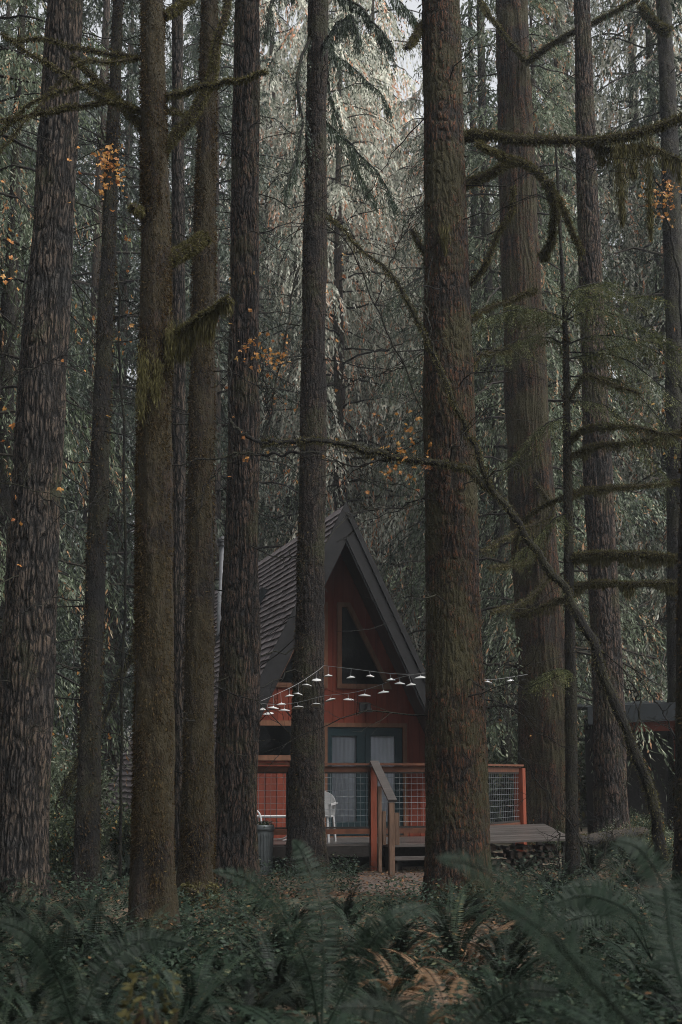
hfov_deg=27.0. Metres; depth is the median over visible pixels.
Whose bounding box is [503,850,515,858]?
firewood log
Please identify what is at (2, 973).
sword fern
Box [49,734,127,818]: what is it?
leafy shrub
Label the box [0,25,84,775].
background conifer
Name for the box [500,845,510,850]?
firewood log
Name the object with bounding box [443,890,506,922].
sword fern
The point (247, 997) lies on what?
sword fern
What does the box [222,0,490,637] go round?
background conifer
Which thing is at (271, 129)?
background conifer
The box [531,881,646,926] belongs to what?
sword fern
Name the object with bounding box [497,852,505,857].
firewood log
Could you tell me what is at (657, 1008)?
sword fern
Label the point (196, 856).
conifer tree
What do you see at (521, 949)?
sword fern
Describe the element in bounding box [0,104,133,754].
background conifer
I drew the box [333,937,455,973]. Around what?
dead fern
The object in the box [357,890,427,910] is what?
sword fern
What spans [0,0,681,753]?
sky
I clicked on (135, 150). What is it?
background conifer
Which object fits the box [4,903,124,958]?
sword fern
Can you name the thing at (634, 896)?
sword fern
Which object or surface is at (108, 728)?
background conifer
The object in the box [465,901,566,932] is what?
sword fern
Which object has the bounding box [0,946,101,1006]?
sword fern
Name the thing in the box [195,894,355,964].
sword fern
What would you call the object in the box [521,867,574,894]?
sword fern
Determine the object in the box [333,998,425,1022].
sword fern
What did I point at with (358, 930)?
sword fern
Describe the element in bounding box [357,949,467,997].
dead fern
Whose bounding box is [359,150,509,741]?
background conifer
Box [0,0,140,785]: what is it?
background conifer
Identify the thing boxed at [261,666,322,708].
string lights
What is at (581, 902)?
sword fern
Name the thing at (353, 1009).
sword fern
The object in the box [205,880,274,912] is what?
sword fern
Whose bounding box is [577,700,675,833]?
dark shed
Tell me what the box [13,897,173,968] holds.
sword fern
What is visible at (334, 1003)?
sword fern
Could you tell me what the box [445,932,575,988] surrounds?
sword fern
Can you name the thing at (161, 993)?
sword fern
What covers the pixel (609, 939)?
sword fern
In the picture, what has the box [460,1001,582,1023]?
sword fern
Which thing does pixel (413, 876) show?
path
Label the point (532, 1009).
sword fern
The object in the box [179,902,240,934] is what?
sword fern
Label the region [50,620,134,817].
vine maple
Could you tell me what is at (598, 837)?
fallen log
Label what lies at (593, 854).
sword fern
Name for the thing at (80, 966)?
sword fern
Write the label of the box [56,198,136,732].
background conifer
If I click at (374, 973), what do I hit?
sword fern
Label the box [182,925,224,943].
sword fern
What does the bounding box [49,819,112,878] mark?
leafy shrub
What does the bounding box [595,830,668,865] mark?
sword fern
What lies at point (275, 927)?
sword fern
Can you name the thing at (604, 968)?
sword fern
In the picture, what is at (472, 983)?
sword fern
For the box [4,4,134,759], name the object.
background conifer
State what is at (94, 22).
background conifer
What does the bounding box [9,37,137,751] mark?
background conifer
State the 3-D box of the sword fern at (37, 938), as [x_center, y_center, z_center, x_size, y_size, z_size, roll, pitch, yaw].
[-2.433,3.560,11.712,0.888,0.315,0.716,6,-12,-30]
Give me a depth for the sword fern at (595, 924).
13.52 m
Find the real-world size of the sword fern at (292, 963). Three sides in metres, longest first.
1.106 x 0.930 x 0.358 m
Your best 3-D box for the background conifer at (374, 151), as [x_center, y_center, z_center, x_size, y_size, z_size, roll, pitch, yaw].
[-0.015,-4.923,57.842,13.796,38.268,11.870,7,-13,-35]
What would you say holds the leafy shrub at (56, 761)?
on the ground at (584, 830)
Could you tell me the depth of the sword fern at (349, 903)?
15.19 m
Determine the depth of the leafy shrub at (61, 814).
22.95 m
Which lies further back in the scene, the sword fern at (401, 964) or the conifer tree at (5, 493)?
the conifer tree at (5, 493)
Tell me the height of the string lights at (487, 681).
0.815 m
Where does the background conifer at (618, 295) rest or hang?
on the ground at (584, 830)
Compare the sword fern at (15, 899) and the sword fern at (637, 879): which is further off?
the sword fern at (637, 879)
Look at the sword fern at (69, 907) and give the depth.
15.20 m
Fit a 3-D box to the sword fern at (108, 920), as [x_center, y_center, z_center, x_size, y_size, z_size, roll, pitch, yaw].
[-1.641,3.251,10.718,1.378,0.575,1.328,5,-12,3]
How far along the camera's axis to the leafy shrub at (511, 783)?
33.96 m
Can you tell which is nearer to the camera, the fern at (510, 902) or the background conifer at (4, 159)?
the fern at (510, 902)
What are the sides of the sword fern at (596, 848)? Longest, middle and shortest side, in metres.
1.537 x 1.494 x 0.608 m
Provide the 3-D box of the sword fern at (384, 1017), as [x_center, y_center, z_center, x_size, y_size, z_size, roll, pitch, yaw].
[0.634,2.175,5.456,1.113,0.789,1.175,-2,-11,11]
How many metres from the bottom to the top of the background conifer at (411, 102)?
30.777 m
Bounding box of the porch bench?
[257,815,286,840]
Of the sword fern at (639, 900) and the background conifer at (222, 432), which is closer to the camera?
the sword fern at (639, 900)
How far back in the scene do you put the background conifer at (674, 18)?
51.70 m
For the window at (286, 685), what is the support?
in the cabin
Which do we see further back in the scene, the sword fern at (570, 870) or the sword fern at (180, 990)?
the sword fern at (570, 870)
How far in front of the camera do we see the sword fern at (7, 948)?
9.53 m
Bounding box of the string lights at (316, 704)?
[260,672,424,714]
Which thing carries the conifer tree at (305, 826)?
on the ground at (584, 830)
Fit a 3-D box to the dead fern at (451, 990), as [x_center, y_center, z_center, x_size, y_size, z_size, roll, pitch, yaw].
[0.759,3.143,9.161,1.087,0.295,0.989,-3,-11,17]
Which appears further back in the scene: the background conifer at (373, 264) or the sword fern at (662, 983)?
the background conifer at (373, 264)
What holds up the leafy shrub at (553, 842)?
on the ground at (584, 830)
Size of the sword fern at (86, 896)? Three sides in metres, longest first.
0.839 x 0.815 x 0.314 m
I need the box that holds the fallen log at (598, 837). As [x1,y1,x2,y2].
[580,827,648,847]
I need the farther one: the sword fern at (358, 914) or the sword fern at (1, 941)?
the sword fern at (358, 914)
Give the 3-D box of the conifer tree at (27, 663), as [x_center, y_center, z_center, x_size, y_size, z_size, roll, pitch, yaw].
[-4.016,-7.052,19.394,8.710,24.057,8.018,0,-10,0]
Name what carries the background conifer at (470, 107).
on the ground at (584, 830)
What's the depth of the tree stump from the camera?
16.13 m
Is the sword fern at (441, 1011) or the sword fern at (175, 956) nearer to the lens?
the sword fern at (441, 1011)
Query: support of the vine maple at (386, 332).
on the ground at (584, 830)
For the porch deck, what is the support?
on the ground at (584, 830)
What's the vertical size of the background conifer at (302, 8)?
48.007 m
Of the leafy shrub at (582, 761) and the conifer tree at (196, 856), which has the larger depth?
the leafy shrub at (582, 761)
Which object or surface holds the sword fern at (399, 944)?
on the ground at (584, 830)
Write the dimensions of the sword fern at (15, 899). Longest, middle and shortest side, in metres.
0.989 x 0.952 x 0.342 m
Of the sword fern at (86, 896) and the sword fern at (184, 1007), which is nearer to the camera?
the sword fern at (184, 1007)
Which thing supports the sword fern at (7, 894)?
on the ground at (584, 830)
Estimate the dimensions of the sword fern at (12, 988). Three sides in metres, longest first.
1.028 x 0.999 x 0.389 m
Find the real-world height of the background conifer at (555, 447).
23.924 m
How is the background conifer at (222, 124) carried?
on the ground at (584, 830)
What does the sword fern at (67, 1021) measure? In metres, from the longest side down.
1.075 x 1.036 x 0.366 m
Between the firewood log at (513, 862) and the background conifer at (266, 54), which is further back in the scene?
the background conifer at (266, 54)
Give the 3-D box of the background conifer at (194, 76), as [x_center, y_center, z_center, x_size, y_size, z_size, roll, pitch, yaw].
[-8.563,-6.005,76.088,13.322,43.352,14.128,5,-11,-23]
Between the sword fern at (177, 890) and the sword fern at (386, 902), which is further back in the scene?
the sword fern at (386, 902)
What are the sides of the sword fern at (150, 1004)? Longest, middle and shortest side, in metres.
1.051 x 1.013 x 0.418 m
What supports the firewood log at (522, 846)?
on the firewood log at (519, 853)
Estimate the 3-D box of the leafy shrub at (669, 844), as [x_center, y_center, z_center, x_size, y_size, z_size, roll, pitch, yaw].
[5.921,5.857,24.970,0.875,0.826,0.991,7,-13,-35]
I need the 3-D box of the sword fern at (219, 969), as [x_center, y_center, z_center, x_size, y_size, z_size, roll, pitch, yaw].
[-0.691,3.155,9.786,1.380,0.438,1.341,-8,-15,27]
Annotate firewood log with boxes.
[490,843,495,851]
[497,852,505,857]
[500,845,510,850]
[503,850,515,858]
[507,858,517,865]
[515,843,527,849]
[515,851,522,858]
[532,845,542,849]
[535,851,544,857]
[537,857,549,863]
[538,845,550,850]
[542,851,553,857]
[544,843,555,849]
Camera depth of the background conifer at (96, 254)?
45.45 m
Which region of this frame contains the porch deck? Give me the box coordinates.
[257,761,526,875]
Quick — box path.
[346,872,497,895]
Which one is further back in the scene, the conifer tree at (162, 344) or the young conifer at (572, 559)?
the young conifer at (572, 559)
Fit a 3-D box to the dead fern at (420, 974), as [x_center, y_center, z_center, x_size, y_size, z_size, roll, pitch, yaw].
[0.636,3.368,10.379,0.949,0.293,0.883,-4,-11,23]
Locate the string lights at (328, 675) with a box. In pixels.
[324,665,424,680]
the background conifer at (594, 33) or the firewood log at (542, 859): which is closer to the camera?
the firewood log at (542, 859)
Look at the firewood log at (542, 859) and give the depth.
22.41 m
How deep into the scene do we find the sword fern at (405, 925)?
13.99 m
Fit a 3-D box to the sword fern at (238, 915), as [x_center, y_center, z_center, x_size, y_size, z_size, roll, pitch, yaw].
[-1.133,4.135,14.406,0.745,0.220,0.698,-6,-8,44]
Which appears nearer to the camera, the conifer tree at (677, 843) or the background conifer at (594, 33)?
the conifer tree at (677, 843)
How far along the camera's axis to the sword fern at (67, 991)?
9.29 m
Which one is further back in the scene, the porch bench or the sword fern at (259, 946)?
the porch bench
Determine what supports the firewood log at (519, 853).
on the firewood log at (513, 862)
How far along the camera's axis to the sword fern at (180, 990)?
8.91 m
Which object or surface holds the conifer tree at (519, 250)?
on the ground at (584, 830)
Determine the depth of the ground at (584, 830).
14.41 m
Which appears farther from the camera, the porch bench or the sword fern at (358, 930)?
the porch bench
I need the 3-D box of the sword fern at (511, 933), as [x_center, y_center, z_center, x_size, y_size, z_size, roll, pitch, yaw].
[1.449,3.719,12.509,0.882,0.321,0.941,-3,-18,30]
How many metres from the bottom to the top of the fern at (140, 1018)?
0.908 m
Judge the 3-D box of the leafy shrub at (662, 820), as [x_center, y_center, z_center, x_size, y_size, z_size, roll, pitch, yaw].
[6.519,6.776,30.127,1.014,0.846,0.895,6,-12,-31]
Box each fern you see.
[0,871,47,912]
[0,883,54,915]
[0,895,101,930]
[0,896,50,926]
[0,906,145,981]
[0,914,52,945]
[0,916,186,1023]
[0,928,147,991]
[0,939,25,970]
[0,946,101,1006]
[0,950,100,1023]
[0,968,36,988]
[0,973,54,1009]
[0,982,66,1023]
[0,982,139,1023]
[1,932,77,965]
[2,924,80,958]
[4,900,84,922]
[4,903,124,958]
[9,959,182,1023]
[11,917,136,960]
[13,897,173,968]
[16,965,136,1020]
[20,948,152,1007]
[31,987,120,1023]
[36,899,217,977]
[47,980,181,1023]
[50,898,88,914]
[51,974,242,1023]
[52,886,125,919]
[60,884,122,907]
[81,964,206,1008]
[84,930,236,987]
[98,944,295,1018]
[101,850,129,879]
[103,979,252,1023]
[116,965,181,1023]
[118,887,210,920]
[122,922,250,965]
[128,930,217,973]
[139,944,328,1001]
[167,990,309,1023]
[171,959,318,1023]
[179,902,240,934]
[179,997,359,1023]
[182,918,354,1006]
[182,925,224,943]
[191,933,301,970]
[193,928,296,976]
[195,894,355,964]
[197,839,426,1023]
[199,906,254,928]
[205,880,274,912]
[213,890,270,919]
[223,934,290,954]
[228,955,322,987]
[229,946,352,998]
[234,955,374,1019]
[244,919,321,939]
[254,899,323,922]
[278,922,390,974]
[283,993,420,1023]
[288,911,344,935]
[289,986,403,1022]
[300,883,401,917]
[306,916,401,955]
[307,982,509,1023]
[316,898,392,924]
[318,920,425,959]
[320,949,420,993]
[325,915,471,962]
[331,856,379,873]
[332,964,457,1012]
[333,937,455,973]
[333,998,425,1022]
[336,974,559,1023]
[347,893,427,929]
[354,885,525,965]
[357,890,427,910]
[357,949,445,981]
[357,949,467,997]
[360,913,437,940]
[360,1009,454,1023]
[380,948,487,986]
[383,967,515,1016]
[396,920,517,960]
[397,887,497,936]
[404,999,512,1023]
[414,973,605,1023]
[420,879,493,908]
[426,949,575,1010]
[435,833,681,1023]
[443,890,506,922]
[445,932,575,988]
[445,957,635,1023]
[448,929,547,969]
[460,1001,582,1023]
[463,913,533,944]
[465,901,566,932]
[471,916,560,959]
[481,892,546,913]
[491,850,548,877]
[496,870,572,900]
[496,898,548,921]
[498,917,641,977]
[510,893,623,941]
[513,993,638,1023]
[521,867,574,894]
[525,945,681,1018]
[526,869,588,898]
[527,872,681,991]
[530,860,591,885]
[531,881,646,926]
[532,933,597,967]
[533,941,635,990]
[537,1005,622,1023]
[540,843,631,876]
[540,877,622,908]
[545,906,632,935]
[546,837,623,869]
[552,981,681,1023]
[554,830,626,858]
[564,916,643,952]
[567,862,641,890]
[567,949,678,1014]
[573,920,679,969]
[577,958,656,1003]
[583,836,654,868]
[589,851,663,883]
[592,964,681,1023]
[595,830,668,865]
[597,856,668,887]
[600,877,681,940]
[607,925,681,955]
[608,861,670,905]
[608,938,673,984]
[609,882,670,917]
[617,962,681,1023]
[629,946,681,988]
[630,945,681,1020]
[638,854,672,869]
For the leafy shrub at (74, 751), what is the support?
on the ground at (584, 830)
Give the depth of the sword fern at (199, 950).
11.45 m
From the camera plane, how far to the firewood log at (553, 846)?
22.43 m
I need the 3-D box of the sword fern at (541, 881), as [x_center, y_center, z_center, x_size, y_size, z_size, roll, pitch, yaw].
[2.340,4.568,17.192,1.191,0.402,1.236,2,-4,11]
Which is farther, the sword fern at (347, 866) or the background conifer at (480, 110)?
the background conifer at (480, 110)
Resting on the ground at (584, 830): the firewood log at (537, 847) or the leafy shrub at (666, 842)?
the leafy shrub at (666, 842)
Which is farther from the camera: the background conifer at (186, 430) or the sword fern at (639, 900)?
the background conifer at (186, 430)
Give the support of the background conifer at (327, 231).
on the ground at (584, 830)
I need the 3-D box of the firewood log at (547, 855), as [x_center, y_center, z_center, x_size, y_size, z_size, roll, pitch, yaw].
[3.273,5.421,22.555,0.094,0.096,0.401,2,-11,-9]
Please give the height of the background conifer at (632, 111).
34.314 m
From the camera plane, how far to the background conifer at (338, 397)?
50.09 m
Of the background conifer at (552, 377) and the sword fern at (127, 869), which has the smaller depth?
the sword fern at (127, 869)
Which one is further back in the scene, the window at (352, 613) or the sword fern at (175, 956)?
the window at (352, 613)
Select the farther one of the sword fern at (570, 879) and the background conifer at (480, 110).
the background conifer at (480, 110)
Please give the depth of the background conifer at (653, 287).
41.11 m
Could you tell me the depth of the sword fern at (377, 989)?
8.98 m
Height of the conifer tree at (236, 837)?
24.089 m
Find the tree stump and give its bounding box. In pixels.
[179,880,222,910]
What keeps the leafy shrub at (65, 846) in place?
on the ground at (584, 830)
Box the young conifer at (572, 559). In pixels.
[471,131,681,878]
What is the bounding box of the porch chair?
[325,791,337,842]
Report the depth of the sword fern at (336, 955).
11.40 m
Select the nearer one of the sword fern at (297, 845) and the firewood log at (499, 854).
the sword fern at (297, 845)
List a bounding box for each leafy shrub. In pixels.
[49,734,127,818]
[49,791,127,886]
[49,803,74,832]
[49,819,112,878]
[50,742,71,817]
[53,722,120,779]
[61,756,119,818]
[100,803,131,861]
[100,835,111,856]
[101,795,131,864]
[486,711,517,821]
[488,739,586,831]
[488,754,501,822]
[530,820,563,857]
[577,701,590,823]
[594,817,633,857]
[630,806,664,839]
[635,812,673,842]
[648,829,673,862]
[663,822,673,861]
[664,830,673,840]
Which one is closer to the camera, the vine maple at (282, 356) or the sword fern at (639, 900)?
the sword fern at (639, 900)
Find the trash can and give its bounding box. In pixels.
[257,820,277,875]
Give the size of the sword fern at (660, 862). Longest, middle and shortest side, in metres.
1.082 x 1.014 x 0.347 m
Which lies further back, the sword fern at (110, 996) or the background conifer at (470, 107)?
the background conifer at (470, 107)
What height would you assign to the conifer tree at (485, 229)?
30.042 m
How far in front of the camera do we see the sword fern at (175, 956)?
11.04 m
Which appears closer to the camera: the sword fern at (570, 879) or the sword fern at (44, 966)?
the sword fern at (44, 966)
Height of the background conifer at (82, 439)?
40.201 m
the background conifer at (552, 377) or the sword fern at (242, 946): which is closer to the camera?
the sword fern at (242, 946)
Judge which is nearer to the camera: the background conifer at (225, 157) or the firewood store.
the firewood store
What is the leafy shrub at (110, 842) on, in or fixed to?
on the ground at (584, 830)
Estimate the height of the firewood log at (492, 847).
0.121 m
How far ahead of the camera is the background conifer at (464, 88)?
49.65 m
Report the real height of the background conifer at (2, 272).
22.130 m
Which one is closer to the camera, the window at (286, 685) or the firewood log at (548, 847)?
the firewood log at (548, 847)
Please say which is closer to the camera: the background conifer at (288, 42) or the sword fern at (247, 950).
the sword fern at (247, 950)
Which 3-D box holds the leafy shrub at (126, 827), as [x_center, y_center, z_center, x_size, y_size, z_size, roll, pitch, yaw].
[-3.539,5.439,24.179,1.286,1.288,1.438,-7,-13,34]
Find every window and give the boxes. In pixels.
[258,720,290,759]
[276,602,327,687]
[337,602,391,688]
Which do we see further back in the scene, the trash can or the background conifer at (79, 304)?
the background conifer at (79, 304)
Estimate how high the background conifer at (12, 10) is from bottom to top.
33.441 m
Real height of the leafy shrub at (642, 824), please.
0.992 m
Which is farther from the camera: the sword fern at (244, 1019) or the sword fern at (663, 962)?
the sword fern at (663, 962)
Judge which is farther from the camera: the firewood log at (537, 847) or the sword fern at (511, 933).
the firewood log at (537, 847)
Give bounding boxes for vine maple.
[0,146,137,566]
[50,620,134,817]
[62,73,136,887]
[172,196,674,864]
[214,216,323,602]
[278,157,477,523]
[485,636,674,875]
[604,143,681,492]
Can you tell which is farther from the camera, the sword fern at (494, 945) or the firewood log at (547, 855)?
the firewood log at (547, 855)
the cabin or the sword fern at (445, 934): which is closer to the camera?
the sword fern at (445, 934)
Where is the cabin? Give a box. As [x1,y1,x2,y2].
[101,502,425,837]
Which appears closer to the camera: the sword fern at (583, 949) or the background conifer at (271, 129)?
the sword fern at (583, 949)
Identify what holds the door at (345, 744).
in the cabin
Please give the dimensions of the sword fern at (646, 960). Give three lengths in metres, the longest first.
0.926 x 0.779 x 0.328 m
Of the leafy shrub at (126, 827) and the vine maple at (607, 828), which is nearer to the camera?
the vine maple at (607, 828)
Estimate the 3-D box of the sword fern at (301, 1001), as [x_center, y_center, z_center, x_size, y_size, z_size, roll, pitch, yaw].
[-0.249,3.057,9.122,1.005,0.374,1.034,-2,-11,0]
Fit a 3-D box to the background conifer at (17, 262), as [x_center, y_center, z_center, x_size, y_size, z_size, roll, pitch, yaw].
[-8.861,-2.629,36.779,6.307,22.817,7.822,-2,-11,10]
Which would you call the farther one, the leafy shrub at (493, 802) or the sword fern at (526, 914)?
the leafy shrub at (493, 802)
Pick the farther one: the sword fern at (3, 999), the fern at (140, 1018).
the sword fern at (3, 999)
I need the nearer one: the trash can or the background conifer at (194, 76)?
the trash can
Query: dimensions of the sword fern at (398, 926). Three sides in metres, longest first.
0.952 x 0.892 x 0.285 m
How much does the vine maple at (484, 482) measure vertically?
8.256 m
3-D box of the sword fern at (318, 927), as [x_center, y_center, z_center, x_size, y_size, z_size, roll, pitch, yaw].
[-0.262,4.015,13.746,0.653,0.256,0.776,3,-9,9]
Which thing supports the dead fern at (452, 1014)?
on the ground at (584, 830)
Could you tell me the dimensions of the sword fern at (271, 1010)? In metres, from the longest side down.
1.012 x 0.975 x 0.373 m
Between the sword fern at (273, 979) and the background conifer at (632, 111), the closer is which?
the sword fern at (273, 979)
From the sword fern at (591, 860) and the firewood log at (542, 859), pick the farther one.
the firewood log at (542, 859)
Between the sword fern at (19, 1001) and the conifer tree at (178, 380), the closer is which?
the sword fern at (19, 1001)
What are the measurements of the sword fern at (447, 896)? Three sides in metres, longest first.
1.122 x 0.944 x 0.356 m
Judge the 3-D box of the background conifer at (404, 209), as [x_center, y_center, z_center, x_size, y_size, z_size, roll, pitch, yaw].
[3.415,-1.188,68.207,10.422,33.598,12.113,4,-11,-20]
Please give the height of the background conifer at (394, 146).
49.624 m
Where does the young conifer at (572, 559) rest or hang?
on the ground at (584, 830)
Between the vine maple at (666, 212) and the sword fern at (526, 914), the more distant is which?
the vine maple at (666, 212)
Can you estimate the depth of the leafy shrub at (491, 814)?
38.77 m
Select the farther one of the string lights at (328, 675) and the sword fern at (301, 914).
the string lights at (328, 675)
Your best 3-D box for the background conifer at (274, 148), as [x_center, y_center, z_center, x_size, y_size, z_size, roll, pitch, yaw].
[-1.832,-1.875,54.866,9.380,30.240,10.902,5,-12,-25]
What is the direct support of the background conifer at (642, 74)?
on the ground at (584, 830)
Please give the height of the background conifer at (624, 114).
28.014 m
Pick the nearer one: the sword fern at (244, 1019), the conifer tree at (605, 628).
the sword fern at (244, 1019)
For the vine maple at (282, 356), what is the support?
on the ground at (584, 830)
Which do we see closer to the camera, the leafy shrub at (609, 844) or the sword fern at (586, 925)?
the sword fern at (586, 925)
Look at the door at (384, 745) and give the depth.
25.56 m
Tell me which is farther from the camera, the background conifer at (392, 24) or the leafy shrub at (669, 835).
the background conifer at (392, 24)
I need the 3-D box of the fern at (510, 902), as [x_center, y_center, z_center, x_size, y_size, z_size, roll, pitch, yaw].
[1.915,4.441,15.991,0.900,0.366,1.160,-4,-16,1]
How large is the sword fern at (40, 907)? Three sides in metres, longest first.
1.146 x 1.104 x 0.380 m
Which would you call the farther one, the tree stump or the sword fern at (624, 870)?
the sword fern at (624, 870)
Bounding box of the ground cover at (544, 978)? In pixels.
[0,844,681,1023]
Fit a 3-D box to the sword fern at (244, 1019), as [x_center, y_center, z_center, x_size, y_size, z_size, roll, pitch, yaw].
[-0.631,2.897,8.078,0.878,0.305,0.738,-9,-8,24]
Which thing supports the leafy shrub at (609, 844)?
on the ground at (584, 830)
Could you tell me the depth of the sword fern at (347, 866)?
21.74 m
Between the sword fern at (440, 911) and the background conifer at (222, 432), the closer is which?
the sword fern at (440, 911)
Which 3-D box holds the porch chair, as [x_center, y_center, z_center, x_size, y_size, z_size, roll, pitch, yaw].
[-0.387,5.025,23.485,0.570,0.821,0.535,-2,-11,13]
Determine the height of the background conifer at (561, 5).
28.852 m
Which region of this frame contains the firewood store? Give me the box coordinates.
[490,824,565,869]
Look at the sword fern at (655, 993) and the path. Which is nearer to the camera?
the sword fern at (655, 993)
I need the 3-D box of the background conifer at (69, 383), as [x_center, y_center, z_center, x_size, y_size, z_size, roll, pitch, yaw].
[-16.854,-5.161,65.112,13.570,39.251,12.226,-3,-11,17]
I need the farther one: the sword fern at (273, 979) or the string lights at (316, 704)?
the string lights at (316, 704)
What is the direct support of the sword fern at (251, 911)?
on the ground at (584, 830)
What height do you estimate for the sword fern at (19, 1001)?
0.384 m
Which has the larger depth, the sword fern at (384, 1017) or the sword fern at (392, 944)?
the sword fern at (392, 944)
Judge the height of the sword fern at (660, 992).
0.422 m
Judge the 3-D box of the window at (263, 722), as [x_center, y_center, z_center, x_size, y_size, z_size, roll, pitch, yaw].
[-1.300,4.014,25.003,1.276,0.694,0.075,3,-11,-15]
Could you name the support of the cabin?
on the ground at (584, 830)
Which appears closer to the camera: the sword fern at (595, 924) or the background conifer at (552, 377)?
the sword fern at (595, 924)
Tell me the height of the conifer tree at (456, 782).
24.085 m
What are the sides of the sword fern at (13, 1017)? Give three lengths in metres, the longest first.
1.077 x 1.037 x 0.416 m
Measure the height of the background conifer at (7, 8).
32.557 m
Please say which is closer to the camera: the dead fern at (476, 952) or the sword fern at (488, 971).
the sword fern at (488, 971)
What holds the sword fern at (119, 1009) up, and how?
on the ground at (584, 830)
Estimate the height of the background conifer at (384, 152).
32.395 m
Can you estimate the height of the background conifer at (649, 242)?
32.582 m
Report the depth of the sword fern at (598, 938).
12.05 m
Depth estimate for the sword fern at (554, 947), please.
11.47 m
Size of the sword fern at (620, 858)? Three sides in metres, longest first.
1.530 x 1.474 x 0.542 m
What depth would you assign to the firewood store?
22.81 m
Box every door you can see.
[327,727,364,835]
[365,727,402,834]
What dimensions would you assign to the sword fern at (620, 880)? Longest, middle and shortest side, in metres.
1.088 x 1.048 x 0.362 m
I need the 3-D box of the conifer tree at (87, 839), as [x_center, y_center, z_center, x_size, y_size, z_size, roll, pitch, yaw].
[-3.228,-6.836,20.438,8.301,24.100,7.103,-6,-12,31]
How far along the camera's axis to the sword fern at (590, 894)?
16.36 m
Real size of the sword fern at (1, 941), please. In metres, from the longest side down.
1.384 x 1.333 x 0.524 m
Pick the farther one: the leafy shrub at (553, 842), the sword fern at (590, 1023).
the leafy shrub at (553, 842)
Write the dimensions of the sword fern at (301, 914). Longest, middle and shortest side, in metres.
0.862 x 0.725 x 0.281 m
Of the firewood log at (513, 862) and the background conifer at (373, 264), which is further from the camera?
the background conifer at (373, 264)
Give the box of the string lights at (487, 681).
[485,674,527,683]
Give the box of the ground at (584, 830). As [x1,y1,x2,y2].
[0,827,677,1023]
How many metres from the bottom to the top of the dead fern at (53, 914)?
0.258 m
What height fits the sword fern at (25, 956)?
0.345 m
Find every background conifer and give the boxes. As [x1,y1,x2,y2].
[0,0,84,808]
[0,0,128,732]
[0,0,134,763]
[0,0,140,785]
[0,0,273,757]
[0,18,127,776]
[0,20,65,804]
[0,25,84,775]
[0,36,129,741]
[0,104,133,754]
[3,28,123,699]
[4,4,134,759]
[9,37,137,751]
[24,0,227,766]
[28,29,225,789]
[42,0,191,727]
[56,0,342,776]
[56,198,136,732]
[58,31,230,738]
[59,5,301,754]
[64,220,128,748]
[68,0,301,760]
[74,0,418,744]
[122,118,394,739]
[124,183,280,748]
[130,0,511,690]
[171,40,294,508]
[186,99,396,561]
[221,5,493,655]
[221,295,284,531]
[222,0,423,651]
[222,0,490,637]
[292,115,397,558]
[298,160,421,650]
[327,147,420,604]
[333,81,513,742]
[343,65,582,746]
[354,160,422,416]
[357,18,631,825]
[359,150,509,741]
[360,0,591,785]
[368,112,422,281]
[376,0,674,812]
[396,26,666,743]
[398,187,627,756]
[403,0,666,789]
[419,0,667,732]
[423,0,666,826]
[469,0,666,716]
[488,0,681,821]
[492,0,681,757]
[508,0,681,721]
[578,0,681,746]
[599,96,660,683]
[607,175,651,563]
[610,4,681,684]
[622,5,681,690]
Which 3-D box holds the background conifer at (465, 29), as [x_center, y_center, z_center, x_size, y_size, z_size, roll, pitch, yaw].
[3.788,-2.599,39.074,8.420,24.356,7.586,8,-13,-35]
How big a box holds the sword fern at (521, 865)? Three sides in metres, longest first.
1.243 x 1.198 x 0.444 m
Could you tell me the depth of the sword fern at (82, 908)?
14.77 m
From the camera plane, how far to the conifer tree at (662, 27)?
32.25 m
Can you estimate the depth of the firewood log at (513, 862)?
22.41 m
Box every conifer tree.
[0,0,26,642]
[0,0,195,902]
[0,0,251,897]
[0,0,271,939]
[45,0,309,898]
[116,0,374,890]
[127,0,422,877]
[171,0,186,869]
[228,0,681,908]
[402,0,675,851]
[471,0,658,855]
[476,0,513,822]
[617,0,681,834]
[671,412,681,936]
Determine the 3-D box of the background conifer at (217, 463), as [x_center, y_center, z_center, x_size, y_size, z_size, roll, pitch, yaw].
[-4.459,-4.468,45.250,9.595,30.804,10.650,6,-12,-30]
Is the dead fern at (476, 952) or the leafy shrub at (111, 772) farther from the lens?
the leafy shrub at (111, 772)
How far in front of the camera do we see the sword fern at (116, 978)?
9.52 m
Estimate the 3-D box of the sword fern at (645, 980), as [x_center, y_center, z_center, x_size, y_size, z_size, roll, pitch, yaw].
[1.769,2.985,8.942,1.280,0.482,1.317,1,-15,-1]
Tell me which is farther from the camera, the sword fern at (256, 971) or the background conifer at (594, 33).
the background conifer at (594, 33)
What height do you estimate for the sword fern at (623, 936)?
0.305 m
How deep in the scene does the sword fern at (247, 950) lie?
11.42 m
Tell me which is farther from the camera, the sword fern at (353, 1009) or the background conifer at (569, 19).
the background conifer at (569, 19)
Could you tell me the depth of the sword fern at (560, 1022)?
7.57 m
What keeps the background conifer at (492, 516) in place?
on the ground at (584, 830)
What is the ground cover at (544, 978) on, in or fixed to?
on the ground at (584, 830)
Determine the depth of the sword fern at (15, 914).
14.04 m
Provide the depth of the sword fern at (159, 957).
10.19 m
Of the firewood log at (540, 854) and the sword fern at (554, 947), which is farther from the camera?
the firewood log at (540, 854)
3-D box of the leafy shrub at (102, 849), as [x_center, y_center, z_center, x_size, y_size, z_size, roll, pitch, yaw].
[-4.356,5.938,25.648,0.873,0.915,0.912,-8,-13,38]
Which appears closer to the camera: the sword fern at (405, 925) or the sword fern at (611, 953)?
the sword fern at (611, 953)

